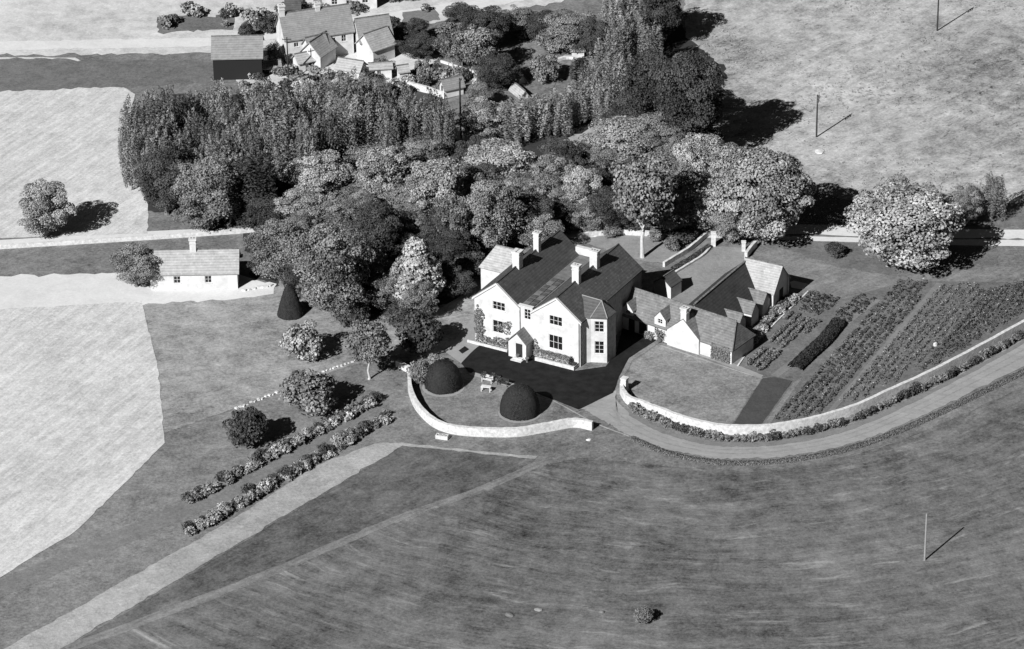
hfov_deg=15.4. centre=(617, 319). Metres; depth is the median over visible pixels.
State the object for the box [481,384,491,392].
garden table
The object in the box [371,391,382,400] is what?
border shrub
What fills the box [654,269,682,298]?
lean to shed
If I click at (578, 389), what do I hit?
forecourt
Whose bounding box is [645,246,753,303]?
court lawn
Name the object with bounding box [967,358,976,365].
rose bush
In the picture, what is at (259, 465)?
border shrub
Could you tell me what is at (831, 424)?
rose bush
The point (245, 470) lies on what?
border shrub
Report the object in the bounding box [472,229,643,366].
manor house
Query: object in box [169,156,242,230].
tree
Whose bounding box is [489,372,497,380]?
potted shrub
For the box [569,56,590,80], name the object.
tree
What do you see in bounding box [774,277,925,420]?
flower rows
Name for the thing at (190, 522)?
border shrub
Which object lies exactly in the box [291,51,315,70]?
garden shed
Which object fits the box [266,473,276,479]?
border shrub
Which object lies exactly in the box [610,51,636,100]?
tree
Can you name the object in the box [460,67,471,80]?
bean plant
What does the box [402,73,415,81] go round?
garden shrub
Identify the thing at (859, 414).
rose bush
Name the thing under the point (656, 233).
bush
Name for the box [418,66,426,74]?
bean plant
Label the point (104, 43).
village road
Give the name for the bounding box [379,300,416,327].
bush
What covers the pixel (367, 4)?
cottage
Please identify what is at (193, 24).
roadside plot
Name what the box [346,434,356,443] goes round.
border shrub
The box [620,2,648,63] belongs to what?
tree
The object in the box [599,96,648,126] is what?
tree
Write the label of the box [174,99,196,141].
tree
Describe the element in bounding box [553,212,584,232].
bush
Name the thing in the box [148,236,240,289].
lodge
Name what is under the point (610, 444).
ground
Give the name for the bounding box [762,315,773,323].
border shrub
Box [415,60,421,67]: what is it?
bean plant
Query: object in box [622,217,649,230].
bush
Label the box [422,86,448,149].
tree
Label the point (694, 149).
tree
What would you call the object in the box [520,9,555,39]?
tree
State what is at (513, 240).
tree
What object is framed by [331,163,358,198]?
tree
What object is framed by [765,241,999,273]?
grass verge
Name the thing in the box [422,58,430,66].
bean plant
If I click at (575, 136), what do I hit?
glade
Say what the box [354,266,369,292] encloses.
tree
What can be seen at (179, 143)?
tree
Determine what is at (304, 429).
border shrub
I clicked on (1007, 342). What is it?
rose bush
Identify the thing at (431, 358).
bush
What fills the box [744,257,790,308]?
garden cottage
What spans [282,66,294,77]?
garden shrub
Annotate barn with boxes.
[211,34,264,79]
[284,0,301,11]
[688,257,770,327]
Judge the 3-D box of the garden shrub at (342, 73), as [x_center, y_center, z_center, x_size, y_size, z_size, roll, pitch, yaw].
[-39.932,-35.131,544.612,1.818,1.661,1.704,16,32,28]
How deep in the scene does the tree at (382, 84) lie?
537.21 m
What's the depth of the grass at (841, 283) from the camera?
490.44 m
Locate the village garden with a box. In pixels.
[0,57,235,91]
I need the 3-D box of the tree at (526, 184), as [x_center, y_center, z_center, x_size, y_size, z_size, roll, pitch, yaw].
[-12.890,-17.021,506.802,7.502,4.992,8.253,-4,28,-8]
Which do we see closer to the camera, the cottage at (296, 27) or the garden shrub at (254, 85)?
the garden shrub at (254, 85)
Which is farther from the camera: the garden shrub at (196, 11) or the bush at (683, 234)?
the garden shrub at (196, 11)
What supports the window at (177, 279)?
in the lodge
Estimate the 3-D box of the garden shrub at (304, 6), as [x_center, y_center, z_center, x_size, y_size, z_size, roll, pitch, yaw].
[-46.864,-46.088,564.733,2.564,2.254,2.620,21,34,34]
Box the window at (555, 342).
[549,334,562,351]
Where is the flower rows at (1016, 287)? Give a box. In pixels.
[919,279,1023,370]
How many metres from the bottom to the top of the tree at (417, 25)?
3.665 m
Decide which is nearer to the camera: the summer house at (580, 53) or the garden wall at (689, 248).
the garden wall at (689, 248)
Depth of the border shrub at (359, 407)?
458.33 m
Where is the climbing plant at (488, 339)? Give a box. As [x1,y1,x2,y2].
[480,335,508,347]
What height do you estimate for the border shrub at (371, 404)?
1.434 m
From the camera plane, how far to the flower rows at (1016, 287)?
480.25 m
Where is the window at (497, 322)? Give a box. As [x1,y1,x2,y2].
[493,319,503,334]
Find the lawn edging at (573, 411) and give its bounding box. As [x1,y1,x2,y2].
[469,373,628,435]
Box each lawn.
[0,366,435,648]
[143,284,475,432]
[413,371,589,426]
[583,235,687,262]
[627,344,761,423]
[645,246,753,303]
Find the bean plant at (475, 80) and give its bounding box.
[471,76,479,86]
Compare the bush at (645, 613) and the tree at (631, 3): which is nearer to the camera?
the bush at (645, 613)
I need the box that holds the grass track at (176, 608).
[61,459,552,648]
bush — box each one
[222,405,269,447]
[278,319,324,362]
[278,368,337,416]
[335,304,370,326]
[373,56,387,61]
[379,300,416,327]
[382,242,404,270]
[406,358,430,384]
[425,353,443,363]
[443,235,480,263]
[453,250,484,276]
[510,69,527,84]
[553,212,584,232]
[581,222,595,231]
[601,223,620,237]
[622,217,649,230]
[631,402,639,412]
[633,606,653,623]
[636,406,644,415]
[643,331,653,340]
[645,409,653,419]
[647,226,666,241]
[651,412,661,420]
[654,329,664,342]
[659,415,666,424]
[662,418,670,428]
[663,237,679,250]
[666,225,697,243]
[671,422,679,430]
[679,423,687,433]
[682,425,690,432]
[687,426,695,435]
[694,427,703,437]
[705,429,712,438]
[711,429,719,439]
[716,435,723,441]
[724,434,730,441]
[733,433,740,441]
[740,434,747,441]
[745,434,752,441]
[749,431,759,441]
[757,434,764,441]
[763,433,769,441]
[767,429,778,439]
[782,431,788,438]
[788,429,794,437]
[793,428,801,436]
[799,426,805,434]
[802,426,812,434]
[813,423,823,432]
[824,241,845,257]
[827,419,834,428]
[831,418,840,427]
[838,417,845,425]
[850,414,857,421]
[855,411,864,419]
[860,409,867,416]
[865,408,871,415]
[869,405,876,413]
[875,402,881,410]
[881,401,887,408]
[886,398,893,404]
[891,394,898,403]
[896,392,902,399]
[900,389,909,398]
[907,386,916,395]
[910,381,921,393]
[919,382,926,391]
[929,375,939,384]
[939,372,948,380]
[946,368,955,378]
[950,366,959,373]
[958,364,964,371]
[963,361,970,367]
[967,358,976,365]
[973,355,981,362]
[979,349,987,359]
[984,347,991,355]
[988,346,997,355]
[996,341,1005,349]
[1003,339,1010,346]
[1012,333,1020,340]
[1014,330,1023,340]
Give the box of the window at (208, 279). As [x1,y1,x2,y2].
[204,276,211,283]
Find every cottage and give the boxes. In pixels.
[274,1,354,62]
[322,0,376,8]
[353,13,394,58]
[354,25,396,61]
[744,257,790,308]
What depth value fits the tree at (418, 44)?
549.48 m
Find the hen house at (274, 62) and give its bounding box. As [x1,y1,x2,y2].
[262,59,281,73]
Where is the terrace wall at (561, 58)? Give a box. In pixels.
[557,56,578,61]
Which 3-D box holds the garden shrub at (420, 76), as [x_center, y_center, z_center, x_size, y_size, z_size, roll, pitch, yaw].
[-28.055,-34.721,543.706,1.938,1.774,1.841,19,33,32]
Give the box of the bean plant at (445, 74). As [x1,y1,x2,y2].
[439,70,448,78]
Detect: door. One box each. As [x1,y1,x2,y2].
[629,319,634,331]
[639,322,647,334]
[779,287,782,301]
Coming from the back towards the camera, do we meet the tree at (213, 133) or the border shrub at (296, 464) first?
the tree at (213, 133)
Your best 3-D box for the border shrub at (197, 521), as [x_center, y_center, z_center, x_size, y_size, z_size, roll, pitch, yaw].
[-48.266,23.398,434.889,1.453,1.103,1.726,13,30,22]
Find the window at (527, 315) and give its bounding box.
[524,308,530,320]
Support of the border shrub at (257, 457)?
on the orchard lawn at (173, 468)
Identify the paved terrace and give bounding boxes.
[446,316,478,362]
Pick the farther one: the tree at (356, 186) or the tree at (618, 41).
the tree at (618, 41)
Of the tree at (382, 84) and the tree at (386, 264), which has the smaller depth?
the tree at (386, 264)
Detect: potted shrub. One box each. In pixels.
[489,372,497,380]
[495,375,501,384]
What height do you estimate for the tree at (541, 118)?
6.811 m
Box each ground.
[0,0,1023,640]
[131,5,727,312]
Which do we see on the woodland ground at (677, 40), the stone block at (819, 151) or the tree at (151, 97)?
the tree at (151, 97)
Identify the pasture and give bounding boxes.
[683,0,1023,203]
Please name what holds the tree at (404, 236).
on the woodland ground at (677, 40)
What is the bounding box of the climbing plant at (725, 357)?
[710,342,729,363]
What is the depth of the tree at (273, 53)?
548.67 m
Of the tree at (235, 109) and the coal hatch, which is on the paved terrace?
the coal hatch
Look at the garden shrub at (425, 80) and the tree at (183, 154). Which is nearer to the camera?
the tree at (183, 154)
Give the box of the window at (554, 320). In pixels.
[549,315,562,327]
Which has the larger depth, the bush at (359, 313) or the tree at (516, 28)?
the tree at (516, 28)
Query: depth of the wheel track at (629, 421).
456.46 m
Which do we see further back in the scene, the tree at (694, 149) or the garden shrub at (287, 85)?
the garden shrub at (287, 85)
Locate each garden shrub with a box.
[156,14,171,29]
[168,14,179,23]
[180,1,194,16]
[185,3,203,16]
[218,9,229,18]
[220,20,228,27]
[221,7,234,17]
[224,2,239,16]
[240,7,256,21]
[240,81,248,87]
[240,87,249,94]
[242,10,258,22]
[250,16,258,24]
[252,83,259,90]
[253,72,263,79]
[256,7,267,16]
[267,64,275,72]
[269,83,279,91]
[275,66,285,76]
[278,78,291,88]
[281,64,294,73]
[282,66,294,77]
[291,79,301,90]
[293,75,302,80]
[294,70,304,76]
[300,74,313,81]
[301,4,311,8]
[306,64,317,73]
[313,68,324,79]
[319,66,333,76]
[335,70,345,77]
[349,0,362,15]
[363,68,377,79]
[389,79,398,85]
[393,85,402,93]
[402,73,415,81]
[403,84,413,92]
[412,68,420,74]
[416,73,427,81]
[418,75,431,85]
[420,3,429,11]
[431,68,441,80]
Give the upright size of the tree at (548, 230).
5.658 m
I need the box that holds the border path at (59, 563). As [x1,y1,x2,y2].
[0,402,390,597]
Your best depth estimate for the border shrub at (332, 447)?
449.91 m
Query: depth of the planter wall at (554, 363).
468.89 m
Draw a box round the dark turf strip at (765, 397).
[734,377,791,423]
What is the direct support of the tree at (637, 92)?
on the woodland ground at (677, 40)
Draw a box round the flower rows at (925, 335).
[840,281,983,401]
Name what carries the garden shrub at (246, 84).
on the village yard at (399, 58)
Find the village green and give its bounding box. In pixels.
[0,0,563,55]
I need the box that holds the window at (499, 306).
[493,301,505,312]
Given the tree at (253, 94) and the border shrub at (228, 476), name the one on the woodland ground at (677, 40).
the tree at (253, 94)
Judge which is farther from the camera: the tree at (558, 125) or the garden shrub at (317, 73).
the garden shrub at (317, 73)
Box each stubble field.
[0,57,148,237]
[0,301,164,576]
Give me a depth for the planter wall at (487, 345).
473.25 m
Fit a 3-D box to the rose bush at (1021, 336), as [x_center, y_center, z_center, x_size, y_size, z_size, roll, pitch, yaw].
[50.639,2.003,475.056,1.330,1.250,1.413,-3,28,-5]
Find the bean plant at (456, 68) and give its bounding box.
[453,66,460,74]
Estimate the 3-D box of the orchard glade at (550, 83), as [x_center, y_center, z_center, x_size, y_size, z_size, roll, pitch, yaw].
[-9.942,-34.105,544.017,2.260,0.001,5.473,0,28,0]
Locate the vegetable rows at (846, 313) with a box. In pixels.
[835,292,875,321]
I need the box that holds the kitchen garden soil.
[740,281,1023,423]
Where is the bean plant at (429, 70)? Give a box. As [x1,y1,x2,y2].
[425,66,433,76]
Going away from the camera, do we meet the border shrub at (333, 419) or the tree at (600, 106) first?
the border shrub at (333, 419)
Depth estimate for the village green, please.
564.62 m
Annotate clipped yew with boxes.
[277,283,303,320]
[424,359,462,394]
[500,383,539,420]
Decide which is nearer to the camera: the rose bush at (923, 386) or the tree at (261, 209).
the rose bush at (923, 386)
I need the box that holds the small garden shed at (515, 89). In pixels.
[508,81,528,98]
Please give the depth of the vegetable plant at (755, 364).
468.76 m
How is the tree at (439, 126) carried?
on the woodland ground at (677, 40)
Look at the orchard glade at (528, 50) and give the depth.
553.20 m
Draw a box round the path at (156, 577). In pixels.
[4,442,536,648]
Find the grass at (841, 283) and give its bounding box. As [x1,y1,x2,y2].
[753,252,1023,298]
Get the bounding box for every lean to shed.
[301,32,329,46]
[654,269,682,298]
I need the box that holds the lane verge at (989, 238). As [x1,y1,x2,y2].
[786,234,1023,239]
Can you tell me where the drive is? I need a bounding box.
[573,339,1023,458]
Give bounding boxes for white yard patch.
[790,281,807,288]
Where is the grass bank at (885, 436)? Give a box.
[628,368,1023,465]
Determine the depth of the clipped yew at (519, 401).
456.61 m
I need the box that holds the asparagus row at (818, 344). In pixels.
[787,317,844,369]
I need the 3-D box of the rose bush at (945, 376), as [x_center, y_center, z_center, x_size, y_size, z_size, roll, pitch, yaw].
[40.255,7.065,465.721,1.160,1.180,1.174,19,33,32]
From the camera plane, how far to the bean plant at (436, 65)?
546.00 m
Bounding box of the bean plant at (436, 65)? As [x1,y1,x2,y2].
[433,63,441,69]
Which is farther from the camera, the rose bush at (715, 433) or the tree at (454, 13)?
the tree at (454, 13)
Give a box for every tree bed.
[422,383,464,396]
[498,410,540,422]
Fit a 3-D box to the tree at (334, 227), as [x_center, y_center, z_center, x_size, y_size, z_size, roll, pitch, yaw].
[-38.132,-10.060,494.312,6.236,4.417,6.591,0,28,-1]
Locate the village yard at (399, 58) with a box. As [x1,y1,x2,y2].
[236,42,439,92]
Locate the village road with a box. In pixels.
[0,0,523,50]
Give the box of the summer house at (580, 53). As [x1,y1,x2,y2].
[570,43,585,57]
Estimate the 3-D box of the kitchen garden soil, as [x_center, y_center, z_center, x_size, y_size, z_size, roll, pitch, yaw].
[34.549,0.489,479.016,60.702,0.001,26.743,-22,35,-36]
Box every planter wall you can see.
[467,340,507,351]
[535,357,577,369]
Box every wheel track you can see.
[609,356,1023,453]
[611,349,1023,449]
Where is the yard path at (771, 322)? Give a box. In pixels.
[734,289,798,364]
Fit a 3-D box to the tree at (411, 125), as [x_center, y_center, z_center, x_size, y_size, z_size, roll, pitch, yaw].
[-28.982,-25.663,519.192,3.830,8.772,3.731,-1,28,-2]
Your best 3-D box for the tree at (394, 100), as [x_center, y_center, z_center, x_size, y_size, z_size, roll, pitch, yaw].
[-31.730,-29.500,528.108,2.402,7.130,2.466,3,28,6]
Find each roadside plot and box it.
[157,15,234,33]
[238,21,275,33]
[402,8,439,23]
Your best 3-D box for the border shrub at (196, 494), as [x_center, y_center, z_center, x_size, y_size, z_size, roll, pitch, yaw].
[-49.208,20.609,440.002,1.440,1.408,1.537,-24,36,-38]
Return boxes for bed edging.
[660,345,761,377]
[737,291,807,365]
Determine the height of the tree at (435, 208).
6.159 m
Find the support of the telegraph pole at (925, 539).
on the front field at (828, 555)
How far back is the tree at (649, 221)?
499.56 m
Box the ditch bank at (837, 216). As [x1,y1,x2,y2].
[811,209,1023,227]
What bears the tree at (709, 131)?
on the woodland ground at (677, 40)
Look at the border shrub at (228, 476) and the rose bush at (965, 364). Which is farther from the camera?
the rose bush at (965, 364)
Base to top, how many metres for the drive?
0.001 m
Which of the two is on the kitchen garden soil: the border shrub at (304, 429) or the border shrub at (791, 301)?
the border shrub at (791, 301)
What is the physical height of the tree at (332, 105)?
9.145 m
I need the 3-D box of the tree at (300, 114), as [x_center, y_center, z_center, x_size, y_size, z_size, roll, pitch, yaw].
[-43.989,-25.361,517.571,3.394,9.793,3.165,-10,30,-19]
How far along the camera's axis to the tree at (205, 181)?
500.96 m
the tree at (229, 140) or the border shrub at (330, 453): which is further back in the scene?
the tree at (229, 140)
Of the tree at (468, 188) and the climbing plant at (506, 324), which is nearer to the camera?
the climbing plant at (506, 324)
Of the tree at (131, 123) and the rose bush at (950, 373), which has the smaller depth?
the rose bush at (950, 373)
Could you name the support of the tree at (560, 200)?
on the woodland ground at (677, 40)
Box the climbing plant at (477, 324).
[473,304,484,341]
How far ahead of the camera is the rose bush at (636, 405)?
458.44 m
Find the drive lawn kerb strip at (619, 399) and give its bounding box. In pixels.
[615,340,658,412]
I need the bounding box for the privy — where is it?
[395,63,410,80]
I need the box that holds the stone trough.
[435,433,448,439]
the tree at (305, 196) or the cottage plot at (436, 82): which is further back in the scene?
the cottage plot at (436, 82)
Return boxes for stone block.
[505,612,513,616]
[815,148,824,153]
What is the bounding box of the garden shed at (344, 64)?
[334,56,367,79]
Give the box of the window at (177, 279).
[173,276,180,283]
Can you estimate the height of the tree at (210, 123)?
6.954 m
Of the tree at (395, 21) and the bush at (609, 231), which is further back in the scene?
the tree at (395, 21)
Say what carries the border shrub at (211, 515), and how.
on the orchard lawn at (173, 468)
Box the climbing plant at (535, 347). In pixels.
[533,338,538,355]
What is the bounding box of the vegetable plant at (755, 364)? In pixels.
[752,361,759,366]
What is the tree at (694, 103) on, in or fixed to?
on the woodland ground at (677, 40)
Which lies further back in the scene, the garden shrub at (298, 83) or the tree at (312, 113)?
the garden shrub at (298, 83)
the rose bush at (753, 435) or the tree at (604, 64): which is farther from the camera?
the tree at (604, 64)
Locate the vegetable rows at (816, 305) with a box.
[799,290,838,314]
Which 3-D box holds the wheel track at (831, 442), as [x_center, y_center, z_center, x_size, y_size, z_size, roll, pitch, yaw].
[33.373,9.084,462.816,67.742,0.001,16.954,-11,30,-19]
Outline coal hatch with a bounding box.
[459,346,468,352]
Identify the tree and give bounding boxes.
[17,178,77,237]
[107,242,160,286]
[118,125,132,158]
[118,126,141,189]
[119,94,143,160]
[128,112,144,156]
[133,148,192,215]
[136,124,161,160]
[137,143,154,194]
[138,100,165,137]
[139,88,160,118]
[139,119,168,150]
[140,98,156,127]
[147,132,176,192]
[154,85,182,146]
[154,106,178,144]
[156,85,178,123]
[165,131,189,164]
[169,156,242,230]
[173,124,192,166]
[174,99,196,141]
[176,90,198,137]
[176,146,187,162]
[183,142,200,169]
[185,110,208,158]
[188,157,215,220]
[191,87,215,123]
[198,99,216,133]
[199,134,236,166]
[199,136,214,159]
[200,124,223,153]
[205,77,233,126]
[205,112,221,138]
[214,127,237,160]
[215,107,237,145]
[215,145,243,208]
[219,157,241,222]
[221,119,247,148]
[222,95,242,133]
[230,147,277,224]
[231,87,249,125]
[231,143,252,160]
[234,130,260,164]
[235,110,259,144]
[235,194,287,235]
[237,21,255,34]
[237,118,261,144]
[241,218,311,285]
[243,144,273,204]
[244,85,269,128]
[245,254,281,278]
[247,95,273,142]
[252,77,278,116]
[253,14,275,33]
[254,118,282,184]
[260,90,300,160]
[264,40,282,60]
[268,131,295,187]
[269,187,327,225]
[273,88,295,144]
[277,84,295,112]
[277,127,290,165]
[277,148,356,200]
[277,193,317,222]
[280,262,305,297]
[281,217,376,320]
[283,53,292,63]
[284,103,309,159]
[286,210,322,237]
[292,77,322,127]
[294,127,322,171]
[295,170,332,198]
[296,116,324,164]
[297,273,325,307]
[304,223,346,254]
[306,108,325,140]
[308,95,328,120]
[309,75,330,115]
[311,194,359,236]
[312,108,340,162]
[322,83,351,117]
[324,101,343,148]
[326,92,344,127]
[329,103,358,161]
[330,281,373,315]
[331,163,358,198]
[332,144,364,176]
[333,70,353,95]
[334,76,366,131]
[340,66,367,95]
[340,96,362,151]
[341,178,384,200]
[341,192,383,230]
[344,199,403,253]
[344,319,391,379]
[346,143,414,202]
[349,93,381,146]
[354,113,380,145]
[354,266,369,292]
[357,70,374,94]
[359,247,394,280]
[361,77,393,98]
[361,79,381,114]
[362,267,403,309]
[371,96,401,149]
[373,181,410,212]
[374,93,394,120]
[379,109,403,153]
[383,87,398,111]
[385,230,417,251]
[389,15,400,31]
[390,201,428,237]
[390,236,445,306]
[390,252,441,264]
[393,27,405,40]
[393,103,420,149]
[394,32,437,59]
[395,310,444,356]
[396,93,421,138]
[396,281,439,314]
[398,85,417,109]
[399,136,447,170]
[401,156,472,215]
[404,164,422,196]
[405,17,430,36]
[409,94,435,150]
[417,211,458,259]
[419,201,456,226]
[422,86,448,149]
[429,193,474,238]
[429,228,472,264]
[431,21,465,69]
[432,99,455,162]
[436,263,476,297]
[441,1,479,29]
[441,157,478,186]
[450,134,491,164]
[455,24,499,69]
[456,96,511,139]
[456,175,476,203]
[459,5,509,45]
[461,214,489,243]
[462,81,496,102]
[462,138,536,185]
[464,158,507,186]
[464,172,526,251]
[473,53,522,88]
[497,4,538,38]
[497,94,535,141]
[497,218,523,246]
[503,172,545,199]
[506,206,564,248]
[509,193,550,215]
[512,194,559,234]
[517,160,546,180]
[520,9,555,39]
[526,93,556,137]
[529,54,561,84]
[530,152,579,202]
[535,30,561,52]
[536,135,583,159]
[537,8,600,52]
[542,88,572,135]
[549,185,585,222]
[550,155,585,174]
[561,165,602,211]
[564,79,593,125]
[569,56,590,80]
[569,202,618,230]
[571,17,610,63]
[574,139,620,170]
[578,115,665,166]
[579,62,606,114]
[584,165,618,189]
[587,185,628,228]
[589,37,619,88]
[590,79,616,124]
[598,0,629,37]
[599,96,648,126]
[604,15,631,73]
[608,150,677,257]
[608,187,628,227]
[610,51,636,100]
[611,158,650,180]
[613,0,642,35]
[613,48,681,117]
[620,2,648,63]
[626,110,680,156]
[629,200,667,228]
[632,0,691,45]
[636,19,663,62]
[648,49,726,136]
[648,124,691,159]
[650,154,678,171]
[656,189,700,232]
[660,160,710,198]
[671,132,722,174]
[672,193,704,228]
[679,177,733,230]
[682,125,726,155]
[698,142,746,192]
[705,201,719,231]
[706,145,816,244]
[708,202,754,243]
[843,182,965,271]
[856,189,884,212]
[879,174,909,196]
[911,182,941,202]
[952,182,984,224]
[980,171,1007,219]
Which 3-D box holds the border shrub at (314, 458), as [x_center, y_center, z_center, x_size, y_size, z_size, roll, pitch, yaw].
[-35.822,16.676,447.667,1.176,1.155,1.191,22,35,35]
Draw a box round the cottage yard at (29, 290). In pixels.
[0,273,275,308]
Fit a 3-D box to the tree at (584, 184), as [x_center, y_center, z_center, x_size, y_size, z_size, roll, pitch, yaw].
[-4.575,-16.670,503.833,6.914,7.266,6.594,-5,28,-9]
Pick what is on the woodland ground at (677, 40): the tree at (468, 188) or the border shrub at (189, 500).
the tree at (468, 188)
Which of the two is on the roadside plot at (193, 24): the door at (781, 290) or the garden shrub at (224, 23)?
the garden shrub at (224, 23)
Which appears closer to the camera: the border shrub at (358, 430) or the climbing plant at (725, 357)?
the border shrub at (358, 430)
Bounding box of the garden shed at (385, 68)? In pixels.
[368,61,392,78]
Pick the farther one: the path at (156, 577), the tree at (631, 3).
the tree at (631, 3)
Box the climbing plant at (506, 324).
[495,321,511,334]
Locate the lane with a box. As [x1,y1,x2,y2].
[0,224,1023,245]
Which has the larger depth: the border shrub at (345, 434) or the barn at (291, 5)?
the barn at (291, 5)
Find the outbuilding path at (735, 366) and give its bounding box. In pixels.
[662,341,762,376]
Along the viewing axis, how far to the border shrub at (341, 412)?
456.59 m
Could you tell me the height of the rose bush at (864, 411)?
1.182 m
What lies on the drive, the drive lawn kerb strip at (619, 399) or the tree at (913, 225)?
the drive lawn kerb strip at (619, 399)
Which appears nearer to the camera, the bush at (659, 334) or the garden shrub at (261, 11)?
the bush at (659, 334)
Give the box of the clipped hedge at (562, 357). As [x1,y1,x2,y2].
[536,348,572,364]
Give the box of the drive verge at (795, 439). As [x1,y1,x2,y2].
[629,340,1023,446]
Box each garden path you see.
[764,378,801,423]
[771,299,879,376]
[827,283,944,411]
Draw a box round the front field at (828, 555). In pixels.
[79,385,1023,648]
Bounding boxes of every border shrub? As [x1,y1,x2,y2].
[181,491,194,500]
[181,520,194,531]
[183,526,194,535]
[185,497,193,503]
[190,490,202,500]
[193,485,201,490]
[193,518,202,526]
[197,524,203,530]
[200,519,214,526]
[204,483,218,494]
[205,512,218,523]
[210,510,222,520]
[214,470,227,481]
[217,501,228,510]
[220,509,229,518]
[223,472,234,485]
[226,506,233,514]
[230,466,242,476]
[234,495,246,504]
[240,483,253,492]
[242,468,249,473]
[243,497,250,506]
[244,489,256,502]
[245,460,252,468]
[248,460,262,467]
[250,452,264,462]
[253,483,259,489]
[253,489,259,499]
[254,448,265,455]
[258,479,270,490]
[261,488,269,495]
[262,452,272,462]
[264,477,275,486]
[264,483,272,491]
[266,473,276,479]
[271,441,283,452]
[271,451,278,458]
[277,448,284,455]
[277,473,284,479]
[281,466,294,478]
[282,443,290,453]
[285,438,293,446]
[289,438,300,446]
[291,462,302,470]
[292,465,301,474]
[293,432,304,443]
[298,458,311,466]
[300,426,309,432]
[300,454,312,463]
[304,461,311,470]
[305,432,312,439]
[308,427,317,435]
[311,455,319,464]
[312,426,324,435]
[316,442,328,453]
[322,454,329,460]
[324,423,332,430]
[327,450,335,456]
[328,416,338,424]
[328,444,336,450]
[330,432,343,444]
[332,409,340,416]
[335,444,342,451]
[338,408,349,419]
[339,430,348,438]
[343,409,356,421]
[343,437,352,446]
[344,404,353,409]
[344,427,354,434]
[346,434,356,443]
[350,400,358,408]
[352,425,366,436]
[356,405,364,412]
[358,420,371,427]
[363,396,376,407]
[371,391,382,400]
[377,415,390,424]
[383,409,390,414]
[754,331,762,339]
[760,323,768,331]
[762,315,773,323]
[768,309,776,317]
[778,306,785,313]
[781,301,789,308]
[788,298,795,304]
[790,293,799,300]
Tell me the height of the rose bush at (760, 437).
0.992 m
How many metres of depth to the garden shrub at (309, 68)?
546.55 m
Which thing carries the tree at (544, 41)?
on the orchard glade at (528, 50)
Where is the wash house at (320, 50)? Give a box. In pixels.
[299,30,337,69]
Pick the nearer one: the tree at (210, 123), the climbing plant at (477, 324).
the climbing plant at (477, 324)
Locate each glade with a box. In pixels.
[515,38,579,75]
[542,76,556,90]
[542,125,606,160]
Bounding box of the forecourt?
[461,328,655,409]
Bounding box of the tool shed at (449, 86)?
[437,74,465,97]
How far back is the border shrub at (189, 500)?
439.32 m
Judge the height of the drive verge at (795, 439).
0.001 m
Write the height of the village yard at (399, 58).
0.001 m
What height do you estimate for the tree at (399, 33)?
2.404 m
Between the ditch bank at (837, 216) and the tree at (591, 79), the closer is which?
the ditch bank at (837, 216)
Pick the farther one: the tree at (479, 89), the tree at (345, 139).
the tree at (479, 89)
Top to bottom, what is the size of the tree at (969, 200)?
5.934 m
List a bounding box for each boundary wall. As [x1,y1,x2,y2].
[0,228,255,248]
[407,81,444,98]
[440,60,475,72]
[578,229,672,239]
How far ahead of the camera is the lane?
500.90 m
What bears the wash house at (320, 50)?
on the village yard at (399, 58)
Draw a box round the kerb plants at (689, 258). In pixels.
[671,244,711,269]
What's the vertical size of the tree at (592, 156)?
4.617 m
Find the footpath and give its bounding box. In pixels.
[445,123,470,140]
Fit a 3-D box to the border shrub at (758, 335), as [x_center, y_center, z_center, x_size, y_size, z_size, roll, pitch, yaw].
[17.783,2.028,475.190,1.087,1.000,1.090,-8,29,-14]
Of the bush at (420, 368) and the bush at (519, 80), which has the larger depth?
the bush at (519, 80)
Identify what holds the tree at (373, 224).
on the woodland ground at (677, 40)
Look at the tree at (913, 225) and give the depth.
487.06 m
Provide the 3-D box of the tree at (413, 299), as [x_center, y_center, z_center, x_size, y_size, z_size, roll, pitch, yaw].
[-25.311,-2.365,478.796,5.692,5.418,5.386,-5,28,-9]
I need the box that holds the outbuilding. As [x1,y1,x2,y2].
[622,286,755,363]
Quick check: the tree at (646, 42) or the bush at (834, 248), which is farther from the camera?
the tree at (646, 42)
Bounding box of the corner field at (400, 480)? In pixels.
[81,446,534,638]
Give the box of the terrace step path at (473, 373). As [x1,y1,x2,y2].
[470,372,513,386]
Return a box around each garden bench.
[482,373,493,383]
[497,377,508,384]
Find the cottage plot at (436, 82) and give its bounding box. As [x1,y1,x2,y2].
[415,63,476,99]
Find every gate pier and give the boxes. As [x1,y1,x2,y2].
[620,375,628,390]
[711,231,715,246]
[741,240,745,251]
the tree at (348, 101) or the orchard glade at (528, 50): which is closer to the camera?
the tree at (348, 101)
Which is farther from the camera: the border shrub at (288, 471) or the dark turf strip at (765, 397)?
the dark turf strip at (765, 397)
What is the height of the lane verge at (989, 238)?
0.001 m
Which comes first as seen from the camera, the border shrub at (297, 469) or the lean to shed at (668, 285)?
the border shrub at (297, 469)
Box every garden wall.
[395,360,410,372]
[407,373,592,436]
[620,319,1023,434]
[663,229,710,266]
[675,247,710,272]
[744,240,756,257]
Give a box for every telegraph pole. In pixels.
[282,37,290,76]
[459,78,461,139]
[816,94,819,136]
[924,514,926,560]
[936,0,938,30]
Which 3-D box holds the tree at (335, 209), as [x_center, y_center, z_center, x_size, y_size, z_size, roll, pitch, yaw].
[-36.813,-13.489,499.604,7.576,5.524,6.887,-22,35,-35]
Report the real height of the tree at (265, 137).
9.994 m
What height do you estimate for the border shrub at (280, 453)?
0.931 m
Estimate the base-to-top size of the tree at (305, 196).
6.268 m
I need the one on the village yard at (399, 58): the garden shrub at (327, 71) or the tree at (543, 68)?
the garden shrub at (327, 71)

